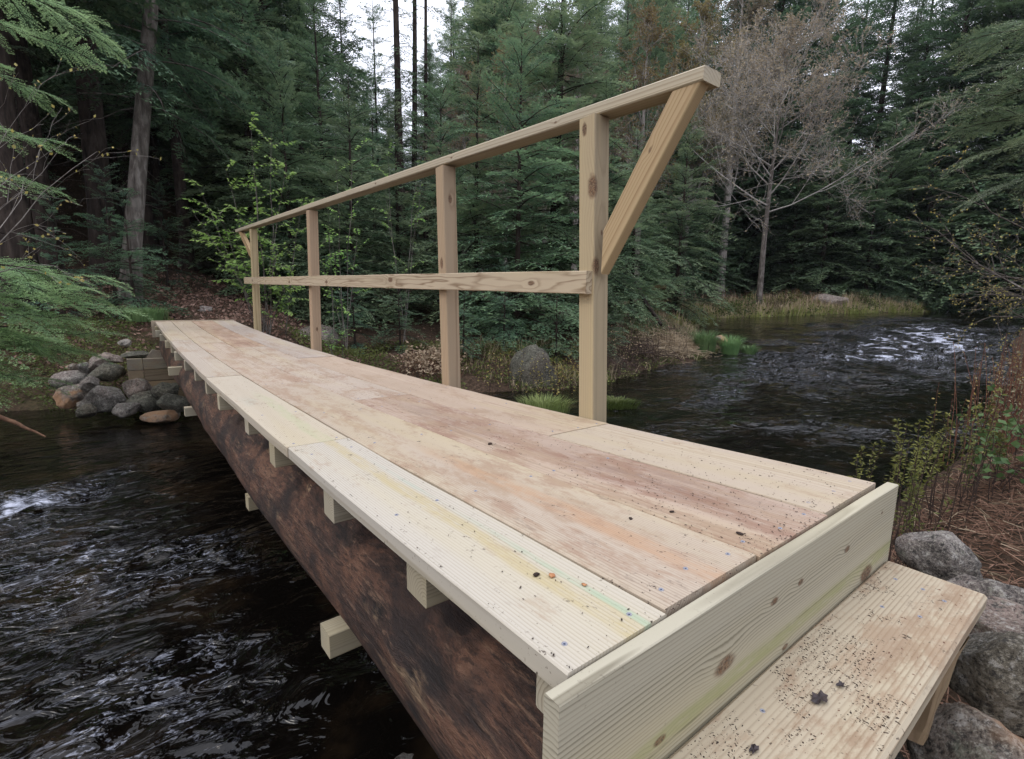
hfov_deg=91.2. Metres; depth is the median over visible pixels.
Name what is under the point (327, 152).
hemlock tree
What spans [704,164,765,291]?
hemlock tree
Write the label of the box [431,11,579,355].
hemlock tree
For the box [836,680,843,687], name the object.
dead leaf
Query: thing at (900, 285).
hemlock tree
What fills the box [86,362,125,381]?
stone
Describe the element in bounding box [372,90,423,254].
hemlock tree
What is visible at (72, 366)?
stone
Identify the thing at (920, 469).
budding leafy shrub
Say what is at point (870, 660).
step crumbs
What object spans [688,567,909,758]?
dirt specks
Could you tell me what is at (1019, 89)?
hemlock
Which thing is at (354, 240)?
hemlock tree
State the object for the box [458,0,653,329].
hemlock tree
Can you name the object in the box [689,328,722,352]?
grass tuft
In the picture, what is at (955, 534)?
dead stalks
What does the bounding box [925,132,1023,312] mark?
hemlock tree
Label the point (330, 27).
hemlock tree
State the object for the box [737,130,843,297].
hemlock tree
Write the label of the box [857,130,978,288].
hemlock tree
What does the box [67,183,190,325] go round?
hemlock sapling
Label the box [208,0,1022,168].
sky
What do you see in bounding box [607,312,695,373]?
dead stalks
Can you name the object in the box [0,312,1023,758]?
river water
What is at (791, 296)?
bank shrub
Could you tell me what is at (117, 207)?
hemlock tree
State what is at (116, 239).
hemlock sapling
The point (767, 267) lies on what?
hemlock tree
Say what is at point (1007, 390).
dead stalks
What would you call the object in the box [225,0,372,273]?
hemlock tree
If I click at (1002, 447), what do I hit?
leafy shrub
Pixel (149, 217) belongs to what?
hemlock tree
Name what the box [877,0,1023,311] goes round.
hemlock tree
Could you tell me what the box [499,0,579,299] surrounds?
budding tree
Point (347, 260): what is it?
leafy shrub
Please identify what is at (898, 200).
hemlock tree
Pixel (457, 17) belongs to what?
hemlock tree
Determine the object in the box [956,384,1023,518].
leafy bramble
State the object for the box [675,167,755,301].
hemlock tree
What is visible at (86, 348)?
ground cover
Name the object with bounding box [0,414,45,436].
driftwood
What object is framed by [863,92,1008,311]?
hemlock tree
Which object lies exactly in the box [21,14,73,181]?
hemlock tree
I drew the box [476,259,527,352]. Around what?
hemlock sapling
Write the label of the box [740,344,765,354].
grass tuft
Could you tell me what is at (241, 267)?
leafy shrub
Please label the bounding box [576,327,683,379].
twig tangle
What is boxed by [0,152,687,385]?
leaf litter
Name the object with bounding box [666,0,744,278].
hemlock tree
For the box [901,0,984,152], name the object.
hemlock tree
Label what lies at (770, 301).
dead stalks
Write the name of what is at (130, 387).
stone
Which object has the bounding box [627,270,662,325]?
fallen limb
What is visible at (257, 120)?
hemlock tree
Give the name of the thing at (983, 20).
hemlock tree
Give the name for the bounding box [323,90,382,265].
hemlock tree
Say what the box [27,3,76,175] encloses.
hemlock tree
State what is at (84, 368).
stone
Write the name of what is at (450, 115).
budding tree
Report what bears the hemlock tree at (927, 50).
on the ground at (422, 327)
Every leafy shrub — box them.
[181,111,313,334]
[319,138,371,351]
[370,138,427,342]
[848,387,1007,562]
[894,396,1011,519]
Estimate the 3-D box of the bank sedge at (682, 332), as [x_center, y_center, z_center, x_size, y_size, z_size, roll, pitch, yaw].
[3.142,-1.313,16.313,5.866,1.413,18.190,8,12,36]
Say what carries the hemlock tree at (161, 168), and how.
on the ground at (422, 327)
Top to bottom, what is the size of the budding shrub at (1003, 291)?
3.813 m
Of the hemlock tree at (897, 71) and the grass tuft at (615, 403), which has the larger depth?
the hemlock tree at (897, 71)
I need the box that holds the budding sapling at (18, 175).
[0,58,160,291]
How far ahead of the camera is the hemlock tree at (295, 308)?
14.85 m
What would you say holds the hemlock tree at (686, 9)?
on the ground at (422, 327)
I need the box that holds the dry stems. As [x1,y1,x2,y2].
[891,450,1023,581]
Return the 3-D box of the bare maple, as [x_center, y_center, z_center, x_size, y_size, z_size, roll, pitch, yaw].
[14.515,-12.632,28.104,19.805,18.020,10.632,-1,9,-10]
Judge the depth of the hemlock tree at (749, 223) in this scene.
43.02 m
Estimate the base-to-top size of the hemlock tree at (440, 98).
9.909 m
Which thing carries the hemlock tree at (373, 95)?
on the ground at (422, 327)
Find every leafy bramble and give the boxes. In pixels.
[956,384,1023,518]
[988,451,1023,482]
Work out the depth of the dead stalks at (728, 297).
30.93 m
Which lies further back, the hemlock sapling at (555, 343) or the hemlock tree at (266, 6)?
the hemlock tree at (266, 6)
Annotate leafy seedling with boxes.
[301,323,354,354]
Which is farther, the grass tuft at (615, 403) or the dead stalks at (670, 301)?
the dead stalks at (670, 301)
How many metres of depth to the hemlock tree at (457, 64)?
32.40 m
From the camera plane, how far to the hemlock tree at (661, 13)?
33.91 m
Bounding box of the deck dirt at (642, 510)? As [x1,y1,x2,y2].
[199,329,870,669]
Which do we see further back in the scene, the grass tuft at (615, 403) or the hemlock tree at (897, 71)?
the hemlock tree at (897, 71)
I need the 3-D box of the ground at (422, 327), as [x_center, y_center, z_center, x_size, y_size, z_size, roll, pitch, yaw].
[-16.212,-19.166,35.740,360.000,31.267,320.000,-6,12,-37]
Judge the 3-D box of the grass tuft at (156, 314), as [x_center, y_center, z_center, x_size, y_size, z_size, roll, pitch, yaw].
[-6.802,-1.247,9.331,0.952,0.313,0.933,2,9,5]
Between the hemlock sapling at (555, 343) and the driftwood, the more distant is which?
the hemlock sapling at (555, 343)
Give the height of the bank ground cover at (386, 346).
1.409 m
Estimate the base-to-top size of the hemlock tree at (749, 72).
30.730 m
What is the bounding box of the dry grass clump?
[614,325,721,363]
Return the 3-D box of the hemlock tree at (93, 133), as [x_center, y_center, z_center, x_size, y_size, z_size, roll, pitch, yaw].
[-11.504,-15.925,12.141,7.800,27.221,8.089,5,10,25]
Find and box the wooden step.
[668,561,986,758]
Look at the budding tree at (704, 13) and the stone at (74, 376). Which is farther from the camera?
the budding tree at (704, 13)
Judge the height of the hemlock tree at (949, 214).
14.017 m
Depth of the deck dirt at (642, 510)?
1.16 m
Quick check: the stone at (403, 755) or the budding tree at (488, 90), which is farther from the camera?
the budding tree at (488, 90)
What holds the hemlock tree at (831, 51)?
on the ground at (422, 327)
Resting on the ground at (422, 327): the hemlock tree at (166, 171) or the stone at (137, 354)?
the hemlock tree at (166, 171)
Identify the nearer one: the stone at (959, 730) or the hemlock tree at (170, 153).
the stone at (959, 730)
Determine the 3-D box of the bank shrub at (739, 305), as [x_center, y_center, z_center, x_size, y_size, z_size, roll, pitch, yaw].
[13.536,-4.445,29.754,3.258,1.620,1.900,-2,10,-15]
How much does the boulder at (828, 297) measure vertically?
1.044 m
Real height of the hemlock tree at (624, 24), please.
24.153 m
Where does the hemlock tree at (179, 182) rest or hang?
on the ground at (422, 327)
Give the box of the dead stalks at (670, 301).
[639,296,689,318]
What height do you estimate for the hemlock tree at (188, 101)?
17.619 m
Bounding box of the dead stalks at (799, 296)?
[780,289,820,306]
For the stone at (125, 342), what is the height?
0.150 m
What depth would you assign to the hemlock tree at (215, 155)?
28.22 m
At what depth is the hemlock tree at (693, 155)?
32.30 m
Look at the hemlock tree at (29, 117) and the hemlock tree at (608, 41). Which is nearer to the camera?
the hemlock tree at (29, 117)
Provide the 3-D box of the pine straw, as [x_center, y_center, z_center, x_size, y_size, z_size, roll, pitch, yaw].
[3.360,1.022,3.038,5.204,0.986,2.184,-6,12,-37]
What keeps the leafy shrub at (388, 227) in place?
on the ground at (422, 327)
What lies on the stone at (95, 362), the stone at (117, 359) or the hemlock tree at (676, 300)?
the stone at (117, 359)
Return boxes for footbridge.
[151,65,898,758]
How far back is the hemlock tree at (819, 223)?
43.87 m
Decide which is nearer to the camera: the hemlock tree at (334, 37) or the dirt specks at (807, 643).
the dirt specks at (807, 643)
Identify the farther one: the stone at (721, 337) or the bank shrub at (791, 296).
the bank shrub at (791, 296)
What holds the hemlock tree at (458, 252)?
on the ground at (422, 327)
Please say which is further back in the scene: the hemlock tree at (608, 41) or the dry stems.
the hemlock tree at (608, 41)
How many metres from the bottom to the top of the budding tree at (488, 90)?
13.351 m
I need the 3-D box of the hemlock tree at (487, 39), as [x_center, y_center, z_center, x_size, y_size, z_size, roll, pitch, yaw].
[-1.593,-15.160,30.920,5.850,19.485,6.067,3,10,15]
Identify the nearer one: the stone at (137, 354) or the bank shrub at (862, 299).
the stone at (137, 354)
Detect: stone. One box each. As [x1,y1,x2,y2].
[48,370,86,388]
[53,384,87,408]
[65,363,77,369]
[75,403,96,418]
[76,362,91,374]
[78,376,99,391]
[78,385,126,412]
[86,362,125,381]
[88,355,111,370]
[99,352,123,362]
[112,403,140,417]
[117,339,131,346]
[120,351,148,357]
[122,378,152,398]
[125,390,160,411]
[139,410,180,422]
[150,382,179,399]
[156,393,189,412]
[198,306,211,311]
[395,752,413,758]
[715,335,727,344]
[895,530,982,580]
[895,752,904,758]
[906,701,1023,758]
[947,574,1023,604]
[949,631,1023,735]
[970,596,1023,633]
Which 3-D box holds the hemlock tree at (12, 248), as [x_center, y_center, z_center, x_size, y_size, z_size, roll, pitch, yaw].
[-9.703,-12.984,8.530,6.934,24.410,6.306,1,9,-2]
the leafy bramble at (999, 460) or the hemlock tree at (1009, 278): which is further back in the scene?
the hemlock tree at (1009, 278)
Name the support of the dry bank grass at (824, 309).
on the ground at (422, 327)
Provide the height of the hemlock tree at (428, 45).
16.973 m
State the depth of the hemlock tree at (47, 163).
22.50 m
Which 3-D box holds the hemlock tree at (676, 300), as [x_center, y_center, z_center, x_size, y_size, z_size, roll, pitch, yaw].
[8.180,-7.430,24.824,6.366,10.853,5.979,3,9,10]
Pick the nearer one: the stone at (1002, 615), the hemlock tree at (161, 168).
the stone at (1002, 615)
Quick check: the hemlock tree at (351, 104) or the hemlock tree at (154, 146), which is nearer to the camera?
the hemlock tree at (154, 146)
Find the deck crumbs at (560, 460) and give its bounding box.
[194,340,825,631]
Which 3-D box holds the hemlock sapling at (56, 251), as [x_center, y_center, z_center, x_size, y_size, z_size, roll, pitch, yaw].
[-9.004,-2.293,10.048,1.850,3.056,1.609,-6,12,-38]
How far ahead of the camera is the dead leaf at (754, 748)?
0.77 m
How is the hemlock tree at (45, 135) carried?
on the ground at (422, 327)
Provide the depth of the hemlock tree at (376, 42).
33.47 m
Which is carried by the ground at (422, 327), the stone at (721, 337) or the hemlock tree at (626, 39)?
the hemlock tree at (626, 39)
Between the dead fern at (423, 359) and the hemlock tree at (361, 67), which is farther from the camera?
the hemlock tree at (361, 67)
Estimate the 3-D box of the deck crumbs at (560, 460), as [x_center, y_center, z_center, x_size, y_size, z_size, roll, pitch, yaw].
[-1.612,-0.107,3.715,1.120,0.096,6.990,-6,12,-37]
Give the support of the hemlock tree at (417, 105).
on the ground at (422, 327)
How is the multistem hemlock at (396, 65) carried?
on the ground at (422, 327)
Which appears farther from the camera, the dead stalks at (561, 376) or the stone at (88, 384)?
the dead stalks at (561, 376)
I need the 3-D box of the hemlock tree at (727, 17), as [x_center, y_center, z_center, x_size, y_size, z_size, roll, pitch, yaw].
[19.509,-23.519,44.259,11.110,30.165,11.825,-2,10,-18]
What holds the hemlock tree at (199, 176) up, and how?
on the ground at (422, 327)
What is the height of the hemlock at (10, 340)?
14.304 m
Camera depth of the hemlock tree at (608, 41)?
37.43 m
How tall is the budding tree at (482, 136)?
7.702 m
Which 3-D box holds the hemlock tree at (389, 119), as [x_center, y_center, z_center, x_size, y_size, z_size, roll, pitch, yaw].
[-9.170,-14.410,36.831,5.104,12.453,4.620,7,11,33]
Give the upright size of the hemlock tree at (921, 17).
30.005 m
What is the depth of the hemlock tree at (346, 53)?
29.35 m
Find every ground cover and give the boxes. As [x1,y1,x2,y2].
[0,311,173,412]
[277,318,720,391]
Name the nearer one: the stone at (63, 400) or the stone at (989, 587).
the stone at (989, 587)
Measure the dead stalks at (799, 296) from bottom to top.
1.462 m
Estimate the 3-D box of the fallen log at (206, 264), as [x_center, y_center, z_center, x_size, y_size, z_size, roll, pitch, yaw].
[-11.516,-4.420,19.402,0.304,0.366,3.020,4,10,16]
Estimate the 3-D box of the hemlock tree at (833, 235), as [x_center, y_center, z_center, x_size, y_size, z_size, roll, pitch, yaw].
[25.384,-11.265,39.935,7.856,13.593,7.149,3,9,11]
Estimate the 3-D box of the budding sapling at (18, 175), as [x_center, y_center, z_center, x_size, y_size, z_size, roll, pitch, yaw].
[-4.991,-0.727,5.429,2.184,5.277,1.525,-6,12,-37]
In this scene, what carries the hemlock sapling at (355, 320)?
on the ground at (422, 327)
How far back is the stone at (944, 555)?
2.13 m
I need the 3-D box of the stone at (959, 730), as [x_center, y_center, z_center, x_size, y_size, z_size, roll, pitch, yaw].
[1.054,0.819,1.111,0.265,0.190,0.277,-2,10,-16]
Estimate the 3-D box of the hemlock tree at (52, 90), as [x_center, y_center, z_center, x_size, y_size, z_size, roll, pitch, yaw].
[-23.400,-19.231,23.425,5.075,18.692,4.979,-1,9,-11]
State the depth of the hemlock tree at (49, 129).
26.20 m
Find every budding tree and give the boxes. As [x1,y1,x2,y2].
[409,121,464,230]
[417,64,510,271]
[439,32,542,295]
[458,132,514,298]
[486,154,549,252]
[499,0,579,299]
[523,15,632,303]
[609,0,729,302]
[636,0,775,294]
[692,0,817,298]
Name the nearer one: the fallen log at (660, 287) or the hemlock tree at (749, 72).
the fallen log at (660, 287)
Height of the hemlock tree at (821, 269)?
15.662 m
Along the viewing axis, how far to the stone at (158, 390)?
7.65 m
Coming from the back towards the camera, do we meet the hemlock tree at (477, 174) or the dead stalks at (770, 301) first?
the dead stalks at (770, 301)
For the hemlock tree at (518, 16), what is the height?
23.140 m
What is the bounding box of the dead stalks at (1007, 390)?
[942,330,1023,464]
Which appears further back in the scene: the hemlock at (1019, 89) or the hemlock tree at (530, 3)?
the hemlock tree at (530, 3)
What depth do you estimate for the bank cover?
30.00 m
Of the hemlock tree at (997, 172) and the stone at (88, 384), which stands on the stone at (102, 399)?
the stone at (88, 384)
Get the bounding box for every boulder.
[296,325,338,345]
[509,344,557,387]
[813,294,848,306]
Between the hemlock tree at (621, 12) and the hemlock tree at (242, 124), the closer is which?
the hemlock tree at (242, 124)
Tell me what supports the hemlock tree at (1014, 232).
on the ground at (422, 327)
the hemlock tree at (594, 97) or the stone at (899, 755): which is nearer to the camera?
the stone at (899, 755)
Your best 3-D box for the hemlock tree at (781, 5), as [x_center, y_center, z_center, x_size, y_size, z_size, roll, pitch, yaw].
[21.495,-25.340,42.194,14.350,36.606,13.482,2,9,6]
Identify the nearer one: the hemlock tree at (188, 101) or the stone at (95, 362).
the stone at (95, 362)
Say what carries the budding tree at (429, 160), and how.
on the ground at (422, 327)
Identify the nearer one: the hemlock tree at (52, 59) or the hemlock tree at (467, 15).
the hemlock tree at (52, 59)
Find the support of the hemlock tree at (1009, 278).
on the ground at (422, 327)
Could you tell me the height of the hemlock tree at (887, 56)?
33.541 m
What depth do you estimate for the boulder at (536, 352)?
10.65 m
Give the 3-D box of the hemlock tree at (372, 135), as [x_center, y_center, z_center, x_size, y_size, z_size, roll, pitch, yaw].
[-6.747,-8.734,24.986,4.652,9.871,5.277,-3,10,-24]
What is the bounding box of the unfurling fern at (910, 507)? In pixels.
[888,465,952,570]
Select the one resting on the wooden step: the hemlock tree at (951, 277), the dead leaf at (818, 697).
the dead leaf at (818, 697)
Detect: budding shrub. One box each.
[888,145,1023,350]
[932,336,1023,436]
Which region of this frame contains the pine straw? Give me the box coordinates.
[888,448,1023,758]
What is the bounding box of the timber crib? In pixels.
[126,349,185,396]
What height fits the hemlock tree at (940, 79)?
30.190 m
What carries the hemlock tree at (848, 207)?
on the ground at (422, 327)
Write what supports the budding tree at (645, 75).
on the ground at (422, 327)
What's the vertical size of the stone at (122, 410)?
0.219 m
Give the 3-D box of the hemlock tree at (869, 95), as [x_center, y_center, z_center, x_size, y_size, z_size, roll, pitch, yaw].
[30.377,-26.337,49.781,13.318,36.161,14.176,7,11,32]
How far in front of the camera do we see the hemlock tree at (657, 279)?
19.48 m
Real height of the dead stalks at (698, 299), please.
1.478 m
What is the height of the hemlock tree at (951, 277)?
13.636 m
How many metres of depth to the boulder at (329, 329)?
11.62 m
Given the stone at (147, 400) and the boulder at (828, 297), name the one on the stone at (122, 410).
the stone at (147, 400)
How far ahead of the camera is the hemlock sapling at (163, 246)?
14.01 m
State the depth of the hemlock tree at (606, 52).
29.99 m
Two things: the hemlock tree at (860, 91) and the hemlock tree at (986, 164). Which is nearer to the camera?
the hemlock tree at (986, 164)
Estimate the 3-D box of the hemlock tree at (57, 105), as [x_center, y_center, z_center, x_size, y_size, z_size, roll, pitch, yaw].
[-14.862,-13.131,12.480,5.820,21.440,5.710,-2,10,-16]
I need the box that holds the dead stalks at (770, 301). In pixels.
[738,291,797,314]
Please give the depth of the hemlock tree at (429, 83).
33.38 m
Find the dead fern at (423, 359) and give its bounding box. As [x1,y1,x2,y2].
[381,339,471,380]
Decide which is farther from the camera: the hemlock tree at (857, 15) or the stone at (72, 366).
the hemlock tree at (857, 15)
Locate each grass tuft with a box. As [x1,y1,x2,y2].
[119,305,171,321]
[516,392,575,413]
[606,395,644,409]
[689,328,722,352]
[718,333,747,354]
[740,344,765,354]
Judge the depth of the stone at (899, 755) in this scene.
1.18 m
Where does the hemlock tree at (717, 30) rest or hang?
on the ground at (422, 327)
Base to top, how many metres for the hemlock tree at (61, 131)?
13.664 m
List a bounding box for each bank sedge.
[333,315,715,390]
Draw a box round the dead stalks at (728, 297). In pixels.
[701,290,763,308]
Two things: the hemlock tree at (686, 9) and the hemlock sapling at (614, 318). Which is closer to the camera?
the hemlock sapling at (614, 318)
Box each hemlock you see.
[0,0,152,411]
[20,0,280,303]
[368,0,444,273]
[904,19,1023,213]
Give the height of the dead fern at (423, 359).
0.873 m
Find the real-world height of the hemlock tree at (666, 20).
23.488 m
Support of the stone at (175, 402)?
on the stone at (163, 416)
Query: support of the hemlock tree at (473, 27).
on the ground at (422, 327)
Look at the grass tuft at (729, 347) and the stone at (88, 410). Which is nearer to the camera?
the stone at (88, 410)
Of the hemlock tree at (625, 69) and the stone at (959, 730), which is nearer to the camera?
the stone at (959, 730)
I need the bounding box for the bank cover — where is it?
[614,296,931,324]
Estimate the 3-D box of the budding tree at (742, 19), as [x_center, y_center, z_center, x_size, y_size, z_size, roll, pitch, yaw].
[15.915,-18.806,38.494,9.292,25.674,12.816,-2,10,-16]
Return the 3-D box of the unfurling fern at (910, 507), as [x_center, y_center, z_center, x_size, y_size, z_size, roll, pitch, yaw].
[2.399,0.984,3.180,0.480,0.941,0.656,5,10,26]
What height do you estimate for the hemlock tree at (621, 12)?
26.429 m
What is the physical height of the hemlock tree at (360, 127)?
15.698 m
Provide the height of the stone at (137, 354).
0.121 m
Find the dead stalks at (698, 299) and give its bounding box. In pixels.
[665,289,721,306]
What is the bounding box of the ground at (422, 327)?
[0,87,1023,758]
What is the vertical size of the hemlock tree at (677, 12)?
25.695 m
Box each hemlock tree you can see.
[0,0,189,319]
[2,0,163,295]
[11,8,65,142]
[14,2,79,187]
[17,52,57,153]
[17,108,68,161]
[18,91,63,192]
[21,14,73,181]
[24,13,160,214]
[25,0,202,279]
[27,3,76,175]
[28,10,198,242]
[34,0,215,266]
[35,27,71,160]
[37,13,77,135]
[37,54,79,142]
[58,75,122,169]
[95,0,260,271]
[95,1,210,262]
[113,24,217,183]
[113,34,189,184]
[115,29,176,186]
[117,14,219,218]
[155,1,302,231]
[157,0,336,301]
[160,15,243,217]
[168,0,356,224]
[173,0,367,275]
[190,2,291,206]
[211,24,317,228]
[213,28,378,323]
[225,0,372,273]
[241,0,396,303]
[270,0,372,255]
[272,59,414,336]
[295,80,380,261]
[306,0,394,225]
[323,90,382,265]
[330,64,392,232]
[336,99,419,273]
[341,93,439,319]
[346,0,410,265]
[346,66,409,226]
[347,71,406,232]
[355,91,410,252]
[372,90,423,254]
[383,61,500,304]
[389,50,468,270]
[392,31,548,341]
[395,33,452,250]
[403,44,455,200]
[406,0,465,221]
[423,0,465,142]
[424,72,529,294]
[425,0,570,268]
[429,0,509,232]
[429,0,528,258]
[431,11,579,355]
[435,0,536,242]
[438,0,538,271]
[447,0,531,268]
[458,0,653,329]
[508,1,535,237]
[512,0,553,215]
[514,0,650,299]
[529,76,667,337]
[548,46,614,270]
[565,0,633,265]
[570,0,679,297]
[602,0,652,83]
[608,0,697,272]
[608,21,676,296]
[608,36,700,297]
[608,128,686,328]
[611,0,643,59]
[621,109,737,326]
[624,0,697,266]
[640,0,714,279]
[641,30,729,298]
[656,0,696,61]
[659,0,721,51]
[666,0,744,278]
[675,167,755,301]
[680,0,733,200]
[682,0,728,85]
[687,94,761,283]
[696,0,853,293]
[697,0,797,282]
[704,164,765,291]
[714,90,833,295]
[715,7,802,254]
[721,2,780,218]
[734,0,882,288]
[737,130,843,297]
[763,108,894,298]
[767,0,833,271]
[774,137,856,290]
[775,151,876,296]
[782,0,877,232]
[784,152,865,294]
[806,0,946,287]
[807,0,909,236]
[814,145,928,304]
[822,107,946,304]
[823,152,872,293]
[832,16,879,155]
[840,138,929,278]
[845,0,972,279]
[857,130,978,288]
[858,0,1023,290]
[858,1,943,155]
[862,152,960,312]
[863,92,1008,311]
[865,1,938,281]
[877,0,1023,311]
[894,137,1020,312]
[895,140,1014,312]
[896,0,1021,215]
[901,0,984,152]
[911,0,1023,298]
[914,0,1023,307]
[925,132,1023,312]
[932,85,1023,312]
[952,136,1023,313]
[988,195,1023,313]
[988,233,1023,312]
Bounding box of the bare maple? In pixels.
[618,0,978,304]
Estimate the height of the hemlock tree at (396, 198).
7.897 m
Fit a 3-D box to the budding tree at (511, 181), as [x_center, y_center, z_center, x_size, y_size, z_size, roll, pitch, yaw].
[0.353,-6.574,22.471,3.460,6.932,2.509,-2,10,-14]
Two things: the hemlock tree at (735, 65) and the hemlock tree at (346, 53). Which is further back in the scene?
the hemlock tree at (735, 65)
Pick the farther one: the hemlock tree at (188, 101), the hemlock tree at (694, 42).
the hemlock tree at (694, 42)
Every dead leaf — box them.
[749,744,758,753]
[811,690,827,703]
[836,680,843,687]
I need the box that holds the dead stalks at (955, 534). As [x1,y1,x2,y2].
[889,518,1011,576]
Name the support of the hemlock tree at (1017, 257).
on the ground at (422, 327)
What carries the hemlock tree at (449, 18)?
on the ground at (422, 327)
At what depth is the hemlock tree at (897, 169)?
36.54 m
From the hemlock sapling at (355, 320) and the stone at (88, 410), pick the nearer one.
the stone at (88, 410)
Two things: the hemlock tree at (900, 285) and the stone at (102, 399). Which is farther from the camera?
the hemlock tree at (900, 285)
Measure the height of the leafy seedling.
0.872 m
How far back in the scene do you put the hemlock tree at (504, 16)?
29.78 m
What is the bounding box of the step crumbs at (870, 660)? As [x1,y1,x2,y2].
[758,584,961,753]
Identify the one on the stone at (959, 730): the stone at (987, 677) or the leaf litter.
the stone at (987, 677)
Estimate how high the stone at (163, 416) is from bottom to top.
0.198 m
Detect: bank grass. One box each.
[421,311,716,391]
[621,289,928,326]
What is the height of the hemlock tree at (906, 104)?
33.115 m
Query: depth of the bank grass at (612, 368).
13.13 m
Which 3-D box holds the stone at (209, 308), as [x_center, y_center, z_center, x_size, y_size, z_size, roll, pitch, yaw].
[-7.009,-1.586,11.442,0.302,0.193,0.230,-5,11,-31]
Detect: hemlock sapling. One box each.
[1,185,122,323]
[46,161,175,308]
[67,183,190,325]
[143,178,211,292]
[325,253,391,354]
[371,261,432,353]
[435,290,487,358]
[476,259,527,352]
[528,267,578,363]
[607,284,628,368]
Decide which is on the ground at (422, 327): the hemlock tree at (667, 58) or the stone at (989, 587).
the hemlock tree at (667, 58)
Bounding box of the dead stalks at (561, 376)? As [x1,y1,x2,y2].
[476,346,578,396]
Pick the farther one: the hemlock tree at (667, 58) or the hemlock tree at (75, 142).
the hemlock tree at (667, 58)
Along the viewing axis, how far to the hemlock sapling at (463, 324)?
11.43 m
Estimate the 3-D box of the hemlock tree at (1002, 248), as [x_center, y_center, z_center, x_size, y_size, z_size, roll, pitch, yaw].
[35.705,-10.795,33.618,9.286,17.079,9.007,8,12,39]
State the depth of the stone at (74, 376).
7.95 m
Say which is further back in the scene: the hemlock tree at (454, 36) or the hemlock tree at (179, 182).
the hemlock tree at (454, 36)
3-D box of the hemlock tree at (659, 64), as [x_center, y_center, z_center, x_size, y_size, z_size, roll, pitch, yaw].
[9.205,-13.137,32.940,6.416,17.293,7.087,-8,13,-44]
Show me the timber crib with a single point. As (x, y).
(154, 366)
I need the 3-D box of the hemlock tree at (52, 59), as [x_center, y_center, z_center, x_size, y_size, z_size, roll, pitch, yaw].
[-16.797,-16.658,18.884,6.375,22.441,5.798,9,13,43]
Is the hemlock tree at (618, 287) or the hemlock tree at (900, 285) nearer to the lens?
the hemlock tree at (618, 287)
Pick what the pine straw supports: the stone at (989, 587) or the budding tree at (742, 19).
the stone at (989, 587)
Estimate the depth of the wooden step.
0.93 m
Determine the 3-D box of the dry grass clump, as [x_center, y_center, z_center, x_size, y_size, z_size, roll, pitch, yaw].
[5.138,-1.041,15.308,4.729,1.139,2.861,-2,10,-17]
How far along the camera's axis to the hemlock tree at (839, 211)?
44.95 m
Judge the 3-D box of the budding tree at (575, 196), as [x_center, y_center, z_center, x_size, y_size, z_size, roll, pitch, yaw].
[3.398,-10.500,24.923,7.177,14.378,5.204,-7,12,-40]
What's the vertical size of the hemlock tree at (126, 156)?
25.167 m
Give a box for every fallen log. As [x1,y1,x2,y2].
[177,261,230,267]
[609,285,666,295]
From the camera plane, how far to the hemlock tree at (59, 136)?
16.68 m
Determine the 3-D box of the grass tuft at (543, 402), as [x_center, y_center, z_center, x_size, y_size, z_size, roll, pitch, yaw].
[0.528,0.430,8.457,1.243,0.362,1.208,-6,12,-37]
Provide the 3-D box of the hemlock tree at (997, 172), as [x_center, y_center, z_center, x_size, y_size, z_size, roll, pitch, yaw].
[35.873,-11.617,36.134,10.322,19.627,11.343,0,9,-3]
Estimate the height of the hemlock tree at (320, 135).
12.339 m
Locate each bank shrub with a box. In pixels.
[722,291,763,316]
[763,290,819,315]
[850,290,890,311]
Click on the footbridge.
(465, 667)
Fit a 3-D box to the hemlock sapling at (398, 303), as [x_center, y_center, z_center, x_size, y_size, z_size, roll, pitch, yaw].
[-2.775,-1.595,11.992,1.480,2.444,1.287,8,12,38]
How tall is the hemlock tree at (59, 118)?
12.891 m
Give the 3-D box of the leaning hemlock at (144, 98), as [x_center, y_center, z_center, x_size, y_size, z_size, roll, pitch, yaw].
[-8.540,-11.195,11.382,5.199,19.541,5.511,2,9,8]
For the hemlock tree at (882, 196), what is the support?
on the ground at (422, 327)
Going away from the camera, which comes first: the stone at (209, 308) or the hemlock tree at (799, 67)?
the stone at (209, 308)

